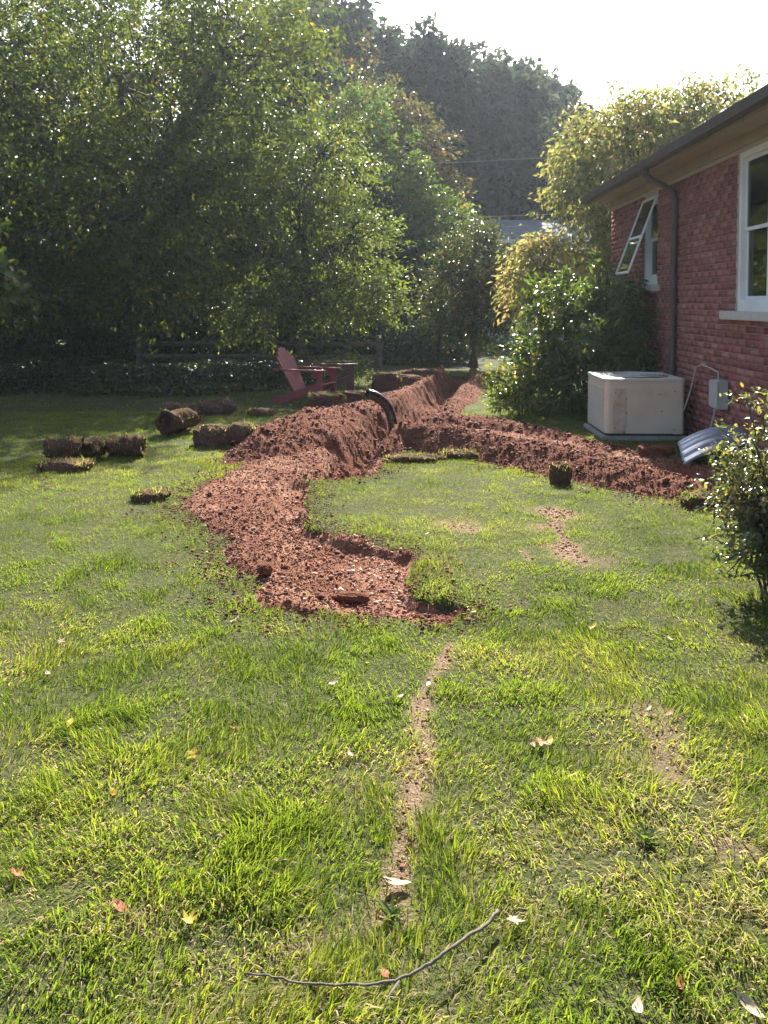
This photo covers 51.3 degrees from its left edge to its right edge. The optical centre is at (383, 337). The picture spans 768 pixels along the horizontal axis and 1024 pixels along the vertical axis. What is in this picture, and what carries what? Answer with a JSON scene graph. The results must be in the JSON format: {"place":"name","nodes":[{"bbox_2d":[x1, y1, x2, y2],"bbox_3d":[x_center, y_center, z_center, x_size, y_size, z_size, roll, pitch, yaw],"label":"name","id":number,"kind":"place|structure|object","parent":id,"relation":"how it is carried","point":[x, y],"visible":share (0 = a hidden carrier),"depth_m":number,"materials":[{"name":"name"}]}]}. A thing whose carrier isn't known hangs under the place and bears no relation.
{"place":"outdoors","nodes":[
{"label":"outdoors","id":0,"kind":"place"},
{"bbox_2d":[0,277,767,1023],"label":"lawn","id":1,"kind":"structure","parent":0,"point":[460,955],"depth_m":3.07,"materials":[{"name":"green plant"}]},
{"bbox_2d":[11,866,25,882],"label":"fallen leaf","id":2,"kind":"object","parent":1,"relation":"on","point":[13,870],"visible":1,"depth_m":2.28,"materials":[{"name":"orange plant"}]},
{"bbox_2d":[0,218,38,320],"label":"maple sapling","id":3,"kind":"object","parent":1,"relation":"on","point":[9,281],"visible":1,"depth_m":11.44,"materials":[{"name":"green plant"}]},
{"bbox_2d":[0,0,99,321],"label":"forest tree","id":4,"kind":"object","parent":1,"relation":"on","point":[38,43],"visible":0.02,"depth_m":28.77,"materials":[{"name":"green plant"}]},
{"bbox_2d":[41,433,83,457],"bbox_3d":[-3.338,1.163,8.354,0.465,0.322,0.354,0,3,-10],"label":"turf roll","id":5,"kind":"object","parent":1,"relation":"on","point":[69,446],"visible":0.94,"depth_m":8.25,"materials":[{"name":"brown soil"}]},
{"bbox_2d":[35,454,94,472],"bbox_3d":[-3.134,1.240,7.894,0.586,0.160,0.341,0,3,0],"label":"turf clod","id":6,"kind":"object","parent":1,"relation":"on","point":[65,465],"visible":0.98,"depth_m":7.79,"materials":[{"name":"green plant"}]},
{"bbox_2d":[66,717,73,726],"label":"fallen leaf","id":7,"kind":"object","parent":1,"relation":"on","point":[70,721],"visible":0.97,"depth_m":3.09,"materials":[{"name":"yellow plant"}]},
{"bbox_2d":[81,436,105,458],"bbox_3d":[-3.073,1.166,8.478,0.325,0.280,0.359,1,3,15],"label":"turf roll","id":8,"kind":"object","parent":1,"relation":"on","point":[93,446],"visible":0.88,"depth_m":8.39,"materials":[{"name":"brown soil"}]},
{"bbox_2d":[2,0,190,142],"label":"forest tree","id":9,"kind":"object","parent":1,"relation":"on","point":[121,63],"visible":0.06,"depth_m":29.19,"materials":[{"name":"green plant"}]},
{"bbox_2d":[110,787,116,794],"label":"fallen leaf","id":10,"kind":"object","parent":1,"relation":"on","point":[113,791],"visible":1,"depth_m":2.66,"materials":[{"name":"yellow plant"}]},
{"bbox_2d":[110,896,126,911],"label":"fallen leaf","id":11,"kind":"object","parent":1,"relation":"on","point":[119,905],"visible":1,"depth_m":2.15,"materials":[{"name":"orange plant"}]},
{"bbox_2d":[103,433,147,456],"bbox_3d":[-2.751,1.165,8.579,0.448,0.287,0.363,0,3,-4],"label":"turf roll","id":12,"kind":"object","parent":1,"relation":"on","point":[124,445],"visible":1,"depth_m":8.48,"materials":[{"name":"brown soil"}]},
{"bbox_2d":[130,485,170,501],"bbox_3d":[-1.966,1.300,6.690,0.359,0.150,0.243,0,3,0],"label":"turf clod","id":13,"kind":"object","parent":1,"relation":"on","point":[150,495],"visible":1,"depth_m":6.63,"materials":[{"name":"brown soil"}]},
{"bbox_2d":[60,258,275,363],"bbox_3d":[-4.904,-0.455,18.733,5.179,2.900,3.134,0,3,0],"label":"understory bush","id":14,"kind":"object","parent":1,"relation":"on","point":[130,347],"visible":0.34,"depth_m":18.27,"materials":[{"name":"green plant"}]},
{"bbox_2d":[0,352,342,397],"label":"ivy","id":15,"kind":"object","parent":1,"relation":"on","point":[90,368],"visible":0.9,"depth_m":14.83,"materials":[{"name":"green plant"}]},
{"bbox_2d":[154,407,200,435],"bbox_3d":[-2.605,1.047,10.055,0.425,0.390,0.524,1,3,28],"label":"turf roll","id":16,"kind":"object","parent":1,"relation":"on","point":[170,423],"visible":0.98,"depth_m":9.93,"materials":[{"name":"brown plant"}]},
{"bbox_2d":[160,401,201,420],"bbox_3d":[-2.795,1.022,11.021,0.590,0.319,0.365,0,3,-5],"label":"turf roll","id":17,"kind":"object","parent":1,"relation":"on","point":[195,407],"visible":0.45,"depth_m":10.94,"materials":[{"name":"brown plant"}]},
{"bbox_2d":[0,0,363,361],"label":"shade tree","id":18,"kind":"object","parent":1,"relation":"on","point":[53,202],"visible":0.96,"depth_m":16.68,"materials":[{"name":"green plant"}]},
{"bbox_2d":[181,909,198,929],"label":"fallen leaf","id":19,"kind":"object","parent":1,"relation":"on","point":[189,919],"visible":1,"depth_m":2.10,"materials":[{"name":"yellow plant"}]},
{"bbox_2d":[187,745,203,758],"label":"fallen leaf","id":20,"kind":"object","parent":1,"relation":"on","point":[195,751],"visible":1,"depth_m":2.87,"materials":[{"name":"yellow plant"}]},
{"bbox_2d":[71,0,339,227],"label":"forest tree","id":21,"kind":"object","parent":1,"relation":"on","point":[332,88],"visible":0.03,"depth_m":29.93,"materials":[{"name":"green plant"}]},
{"bbox_2d":[192,423,232,446],"bbox_3d":[-1.974,1.123,9.280,0.532,0.300,0.372,0,3,0],"label":"turf clod","id":22,"kind":"object","parent":1,"relation":"on","point":[212,435],"visible":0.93,"depth_m":9.16,"materials":[{"name":"brown soil"}]},
{"bbox_2d":[196,398,237,414],"bbox_3d":[-2.501,1.012,11.844,0.675,0.283,0.442,0,3,-5],"label":"turf clod","id":23,"kind":"object","parent":1,"relation":"on","point":[224,406],"visible":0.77,"depth_m":11.71,"materials":[{"name":"brown soil"}]},
{"bbox_2d":[136,335,381,379],"bbox_3d":[-2.650,0.459,17.001,5.220,1.000,0.190,0,3,0],"label":"rail fence","id":24,"kind":"object","parent":1,"relation":"on","point":[261,355],"visible":0.55,"depth_m":16.92,"materials":[{"name":"brown wood"}]},
{"bbox_2d":[245,407,274,416],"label":"turf clod","id":25,"kind":"object","parent":1,"relation":"on","point":[260,412],"visible":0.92,"depth_m":11.56,"materials":[{"name":"brown soil"}]},
{"bbox_2d":[0,129,526,355],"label":"woods","id":26,"kind":"object","parent":1,"relation":"on","point":[399,255],"visible":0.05,"depth_m":25.38,"materials":[{"name":"green plant"}]},
{"bbox_2d":[186,285,375,366],"bbox_3d":[-2.366,-0.185,19.052,4.653,2.325,2.973,0,3,0],"label":"understory bush","id":27,"kind":"object","parent":1,"relation":"on","point":[322,350],"visible":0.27,"depth_m":18.80,"materials":[{"name":"green plant"}]},
{"bbox_2d":[208,0,361,269],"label":"forest tree","id":28,"kind":"object","parent":1,"relation":"on","point":[319,15],"visible":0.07,"depth_m":33.05,"materials":[{"name":"green plant"}]},
{"bbox_2d":[174,105,422,376],"bbox_3d":[-1.731,-1.897,17.068,5.152,5.924,3.964,0,3,0],"label":"weeping tree","id":29,"kind":"object","parent":1,"relation":"on","point":[299,286],"visible":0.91,"depth_m":16.48,"materials":[{"name":"green plant"}]},
{"bbox_2d":[272,347,340,403],"bbox_3d":[-1.281,0.633,13.030,0.958,0.948,0.745,1,3,20],"label":"garden chair","id":30,"kind":"object","parent":1,"relation":"on","point":[287,364],"visible":0.97,"depth_m":12.96,"materials":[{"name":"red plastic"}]},
{"bbox_2d":[251,0,388,143],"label":"forest tree","id":31,"kind":"object","parent":1,"relation":"on","point":[361,12],"visible":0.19,"depth_m":38.95,"materials":[{"name":"green plant"}]},
{"bbox_2d":[305,390,345,407],"bbox_3d":[-0.863,0.952,11.956,0.625,0.378,0.398,0,3,0],"label":"turf clod","id":32,"kind":"object","parent":1,"relation":"on","point":[326,399],"visible":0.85,"depth_m":11.81,"materials":[{"name":"brown plant"}]},
{"bbox_2d":[303,344,357,396],"bbox_3d":[-0.979,0.580,14.239,0.958,0.948,0.745,0,3,-8],"label":"garden chair","id":33,"kind":"object","parent":1,"relation":"on","point":[347,378],"visible":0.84,"depth_m":14.02,"materials":[{"name":"brown wood"}]},
{"bbox_2d":[222,364,465,464],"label":"dirt bank","id":34,"kind":"structure","parent":1,"relation":"on","point":[408,403],"depth_m":9.78,"materials":[{"name":"red soil"}]},
{"bbox_2d":[227,420,255,440],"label":"turf clod","id":35,"kind":"object","parent":34,"relation":"on","point":[238,430],"visible":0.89,"depth_m":9.15,"materials":[{"name":"brown soil"}]},
{"bbox_2d":[314,345,379,386],"bbox_3d":[-0.735,0.630,15.844,1.487,0.969,1.003,0,3,0],"label":"bright bush","id":36,"kind":"object","parent":1,"relation":"on","point":[362,370],"visible":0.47,"depth_m":15.77,"materials":[{"name":"green plant"}]},
{"bbox_2d":[338,389,367,402],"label":"turf clod","id":37,"kind":"object","parent":1,"relation":"on","point":[354,395],"visible":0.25,"depth_m":12.65,"materials":[{"name":"brown soil"}]},
{"bbox_2d":[245,909,498,1023],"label":"twig","id":38,"kind":"object","parent":1,"relation":"on","point":[460,941],"visible":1,"depth_m":1.89,"materials":[{"name":"wood"}]},
{"bbox_2d":[342,14,406,150],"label":"forest tree","id":39,"kind":"object","parent":1,"relation":"on","point":[382,43],"visible":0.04,"depth_m":40.74,"materials":[{"name":"green plant"}]},
{"bbox_2d":[380,968,388,978],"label":"fallen leaf","id":40,"kind":"object","parent":1,"relation":"on","point":[385,973],"visible":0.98,"depth_m":1.93,"materials":[{"name":"orange plant"}]},
{"bbox_2d":[371,371,401,392],"bbox_3d":[0.053,0.818,14.339,0.564,0.461,0.403,0,3,0],"label":"turf clod","id":41,"kind":"object","parent":1,"relation":"on","point":[382,382],"visible":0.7,"depth_m":14.19,"materials":[{"name":"brown soil"}]},
{"bbox_2d":[286,60,489,351],"bbox_3d":[0.076,-4.197,26.471,6.757,9.692,4.067,0,3,0],"label":"bright tree","id":42,"kind":"object","parent":1,"relation":"on","point":[422,207],"visible":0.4,"depth_m":25.96,"materials":[{"name":"green plant"}]},
{"bbox_2d":[293,28,490,308],"bbox_3d":[0.178,-5.284,29.584,7.781,11.631,5.265,0,3,0],"label":"turning tree","id":43,"kind":"object","parent":1,"relation":"on","point":[407,120],"visible":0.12,"depth_m":29.12,"materials":[{"name":"green plant"}]},
{"bbox_2d":[377,891,411,926],"bbox_3d":[0.028,1.530,2.132,0.080,0.061,0.109,-1,3,-16],"label":"weed","id":44,"kind":"object","parent":1,"relation":"on","point":[393,912],"visible":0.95,"depth_m":2.14,"materials":[{"name":"green plant"}]},
{"bbox_2d":[379,876,410,884],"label":"fallen leaf","id":45,"kind":"object","parent":1,"relation":"on","point":[395,881],"visible":1,"depth_m":2.24,"materials":[{"name":"white plant"}]},
{"bbox_2d":[325,376,464,479],"bbox_3d":[1.660,1.274,11.984,4.628,0.424,11.866,0,3,0],"label":"trench","id":46,"kind":"object","parent":1,"relation":"in","point":[447,386],"visible":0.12,"depth_m":10.88,"materials":[{"name":"red soil"}]},
{"bbox_2d":[365,389,397,433],"bbox_3d":[-0.019,1.080,10.357,0.470,0.851,0.166,-1,3,-23],"label":"drain pipe","id":47,"kind":"object","parent":46,"relation":"in","point":[382,401],"visible":0.8,"depth_m":10.33,"materials":[{"name":"black plastic"}]},
{"bbox_2d":[397,373,423,386],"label":"turf clod","id":48,"kind":"object","parent":1,"relation":"on","point":[408,379],"visible":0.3,"depth_m":15.47,"materials":[{"name":"brown soil"}]},
{"bbox_2d":[384,450,446,462],"bbox_3d":[0.322,1.236,8.329,0.680,0.134,0.282,0,3,-4],"label":"turf clod","id":49,"kind":"object","parent":1,"relation":"on","point":[412,457],"visible":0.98,"depth_m":8.27,"materials":[{"name":"brown plant"}]},
{"bbox_2d":[399,368,438,378],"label":"turf clod","id":50,"kind":"object","parent":1,"relation":"on","point":[423,372],"visible":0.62,"depth_m":16.08,"materials":[{"name":"brown plant"}]},
{"bbox_2d":[94,506,753,931],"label":"soil crumbs","id":51,"kind":"object","parent":1,"relation":"on","point":[546,510],"visible":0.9,"depth_m":3.16,"materials":[{"name":"brown soil"}]},
{"bbox_2d":[365,306,484,365],"bbox_3d":[1.172,-0.008,21.590,3.463,1.749,2.546,0,3,0],"label":"understory bush","id":52,"kind":"object","parent":1,"relation":"on","point":[411,351],"visible":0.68,"depth_m":21.18,"materials":[{"name":"green plant"}]},
{"bbox_2d":[125,446,737,632],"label":"soil crumbs","id":53,"kind":"object","parent":1,"relation":"on","point":[425,620],"visible":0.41,"depth_m":5.29,"materials":[{"name":"brown soil"}]},
{"bbox_2d":[363,9,510,219],"bbox_3d":[2.820,-8.056,40.630,7.971,16.206,8.790,1,3,20],"label":"forest tree","id":54,"kind":"object","parent":1,"relation":"on","point":[426,68],"visible":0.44,"depth_m":38.50,"materials":[{"name":"green plant"}]},
{"bbox_2d":[430,372,487,416],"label":"dirt bank","id":55,"kind":"structure","parent":1,"relation":"on","point":[464,400],"depth_m":13.38,"materials":[{"name":"red soil"}]},
{"bbox_2d":[438,447,479,459],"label":"turf clod","id":56,"kind":"object","parent":1,"relation":"on","point":[465,453],"visible":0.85,"depth_m":8.46,"materials":[{"name":"green plant"}]},
{"bbox_2d":[405,209,534,367],"bbox_3d":[2.172,-1.111,19.882,3.392,4.134,2.735,0,3,0],"label":"bushy tree","id":57,"kind":"object","parent":1,"relation":"on","point":[474,284],"visible":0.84,"depth_m":19.53,"materials":[{"name":"green plant"}]},
{"bbox_2d":[459,38,502,75],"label":"forest tree","id":58,"kind":"object","parent":1,"relation":"on","point":[482,45],"depth_m":48.61,"materials":[{"name":"green plant"}]},
{"bbox_2d":[507,906,525,924],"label":"fallen leaf","id":59,"kind":"object","parent":1,"relation":"on","point":[515,919],"visible":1,"depth_m":2.10,"materials":[{"name":"beige plant"}]},
{"bbox_2d":[456,46,577,219],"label":"forest tree","id":60,"kind":"object","parent":1,"relation":"on","point":[507,115],"visible":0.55,"depth_m":40.45,"materials":[{"name":"green plant"}]},
{"bbox_2d":[476,345,558,417],"bbox_3d":[1.926,0.708,11.552,1.198,1.185,0.954,0,3,0],"label":"young shrub","id":61,"kind":"object","parent":1,"relation":"on","point":[518,391],"visible":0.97,"depth_m":11.47,"materials":[{"name":"green plant"}]},
{"bbox_2d":[436,220,601,341],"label":"house","id":62,"kind":"structure","parent":1,"relation":"on","point":[524,228],"depth_m":33.62,"materials":[{"name":"white paint"}]},
{"bbox_2d":[484,231,599,378],"bbox_3d":[3.147,-0.470,15.348,2.139,3.228,2.058,2,3,33],"label":"shrub","id":63,"kind":"object","parent":1,"relation":"on","point":[542,263],"visible":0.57,"depth_m":15.33,"materials":[{"name":"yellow plant"}]},
{"bbox_2d":[533,737,550,745],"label":"fallen leaf","id":64,"kind":"object","parent":1,"relation":"on","point":[540,741],"visible":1,"depth_m":2.94,"materials":[{"name":"beige plant"}]},
{"bbox_2d":[420,414,670,458],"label":"dirt bank","id":65,"kind":"structure","parent":1,"relation":"on","point":[447,418],"depth_m":10.20,"materials":[{"name":"red soil"}]},
{"bbox_2d":[637,444,675,456],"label":"dirt clod","id":66,"kind":"object","parent":65,"relation":"on","point":[657,450],"visible":0.91,"depth_m":8.44,"materials":[{"name":"red soil"}]},
{"bbox_2d":[547,735,552,742],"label":"fallen leaf","id":67,"kind":"object","parent":1,"relation":"on","point":[550,739],"visible":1,"depth_m":2.96,"materials":[{"name":"yellow plant"}]},
{"bbox_2d":[372,421,742,509],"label":"dirt bank","id":68,"kind":"structure","parent":1,"relation":"on","point":[410,433],"depth_m":7.98,"materials":[{"name":"red soil"}]},
{"bbox_2d":[549,462,572,484],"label":"turf clod","id":69,"kind":"object","parent":1,"relation":"on","point":[560,473],"visible":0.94,"depth_m":7.22,"materials":[{"name":"brown soil"}]},
{"bbox_2d":[528,66,600,217],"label":"forest tree","id":70,"kind":"object","parent":1,"relation":"on","point":[560,90],"visible":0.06,"depth_m":50.21,"materials":[{"name":"green plant"}]},
{"bbox_2d":[524,87,621,219],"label":"forest tree","id":71,"kind":"object","parent":1,"relation":"on","point":[539,142],"visible":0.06,"depth_m":42.21,"materials":[{"name":"green plant"}]},
{"bbox_2d":[496,251,661,417],"bbox_3d":[2.949,0.010,11.898,2.863,2.567,1.929,2,3,42],"label":"broadleaf shrub","id":72,"kind":"object","parent":1,"relation":"on","point":[617,331],"visible":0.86,"depth_m":11.66,"materials":[{"name":"green plant"}]},
{"bbox_2d":[583,423,686,440],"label":"concrete slab","id":73,"kind":"structure","parent":1,"relation":"on","point":[596,432],"depth_m":9.57,"materials":[{"name":"grey concrete"}]},
{"bbox_2d":[587,371,684,435],"bbox_3d":[3.140,0.807,10.057,0.973,0.707,1.002,0,3,2],"label":"air conditioner","id":74,"kind":"object","parent":73,"relation":"on","point":[627,403],"visible":1,"depth_m":9.57,"materials":[{"name":"metal"}]},
{"bbox_2d":[632,996,642,1012],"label":"fallen leaf","id":75,"kind":"object","parent":1,"relation":"on","point":[637,1005],"visible":1,"depth_m":1.85,"materials":[{"name":"beige plant"}]},
{"bbox_2d":[518,63,767,310],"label":"tree","id":76,"kind":"object","parent":1,"relation":"on","point":[669,122],"visible":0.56,"depth_m":16.80,"materials":[{"name":"green plant"}]},
{"bbox_2d":[629,818,663,843],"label":"weed","id":77,"kind":"object","parent":1,"relation":"on","point":[651,834],"visible":0.99,"depth_m":2.44,"materials":[{"name":"green plant"}]},
{"bbox_2d":[580,84,767,468],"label":"brick house","id":78,"kind":"structure","parent":1,"relation":"on","point":[689,227],"depth_m":9.21,"materials":[{"name":"red brick"}]},
{"bbox_2d":[636,195,660,291],"bbox_3d":[3.831,-1.337,11.484,0.230,1.350,0.940,0,3,2],"label":"window","id":79,"kind":"structure","parent":78,"relation":"in","point":[651,271],"depth_m":11.61,"materials":[{"name":"white paint"}]},
{"bbox_2d":[682,364,727,427],"bbox_3d":[3.635,0.766,9.106,0.141,0.901,0.956,0,3,-3],"label":"disconnect box","id":80,"kind":"object","parent":78,"relation":"attached to","point":[717,386],"visible":0.9,"depth_m":8.67,"materials":[{"name":"grey metal"}]},
{"bbox_2d":[719,141,767,321],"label":"window","id":81,"kind":"structure","parent":78,"relation":"in","point":[752,302],"depth_m":8.19,"materials":[{"name":"white paint"}]},
{"bbox_2d":[676,973,684,992],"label":"fallen leaf","id":82,"kind":"object","parent":1,"relation":"on","point":[680,984],"visible":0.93,"depth_m":1.92,"materials":[{"name":"brown plant"}]},
{"bbox_2d":[675,487,723,509],"bbox_3d":[2.519,1.292,6.407,0.371,0.171,0.299,0,3,0],"label":"turf clod","id":83,"kind":"object","parent":1,"relation":"on","point":[689,499],"visible":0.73,"depth_m":6.33,"materials":[{"name":"brown plant"}]},
{"bbox_2d":[677,424,753,463],"bbox_3d":[3.444,1.096,8.271,0.820,0.362,0.670,0,3,8],"label":"metal sheet","id":84,"kind":"object","parent":1,"relation":"on","point":[691,445],"visible":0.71,"depth_m":8.25,"materials":[{"name":"silver metal"}]},
{"bbox_2d":[687,382,767,595],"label":"shrub","id":85,"kind":"object","parent":1,"relation":"on","point":[751,525],"visible":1,"depth_m":4.46,"materials":[{"name":"green plant"}]},
{"bbox_2d":[733,989,764,1017],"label":"fallen leaf","id":86,"kind":"object","parent":1,"relation":"on","point":[745,1001],"visible":1,"depth_m":1.86,"materials":[{"name":"beige plant"}]},
{"bbox_2d":[0,0,767,140],"label":"sky","id":87,"kind":"structure","parent":0,"point":[593,43],"materials":[{"name":"white"}]},
{"bbox_2d":[383,157,546,165],"bbox_3d":[6.723,-6.507,27.542,26.581,2.182,0.021,0,3,-8],"label":"power line","id":88,"kind":"object","parent":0,"point":[479,161],"visible":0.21,"depth_m":27.12,"materials":[{"name":"metal"}]},
{"bbox_2d":[180,368,756,625],"bbox_3d":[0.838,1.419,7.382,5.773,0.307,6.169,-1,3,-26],"label":"bare soil","id":89,"kind":"structure","parent":0,"point":[411,602],"depth_m":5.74,"materials":[{"name":"red soil"}]},
{"bbox_2d":[257,562,272,575],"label":"dirt clod","id":90,"kind":"object","parent":89,"relation":"on","point":[264,568],"visible":1,"depth_m":4.76,"materials":[{"name":"red soil"}]},
{"bbox_2d":[331,591,369,602],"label":"dirt clod","id":91,"kind":"object","parent":89,"relation":"on","point":[349,596],"visible":0.98,"depth_m":4.50,"materials":[{"name":"red soil"}]},
{"bbox_2d":[446,617,455,621],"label":"dirt clod","id":92,"kind":"object","parent":89,"relation":"on","point":[449,619],"visible":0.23,"depth_m":4.19,"materials":[{"name":"red soil"}]},
{"bbox_2d":[344,223,593,228],"bbox_3d":[7.372,-4.328,28.638,20.794,1.194,0.021,0,3,-10],"label":"power line","id":93,"kind":"object","parent":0,"point":[529,225],"visible":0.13,"depth_m":28.27,"materials":[{"name":"metal"}]},
{"bbox_2d":[458,213,567,217],"bbox_3d":[7.368,-4.726,28.621,20.780,1.431,0.021,0,3,-10],"label":"power line","id":94,"kind":"object","parent":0,"point":[518,215],"visible":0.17,"depth_m":28.18,"materials":[{"name":"metal"}]}
]}

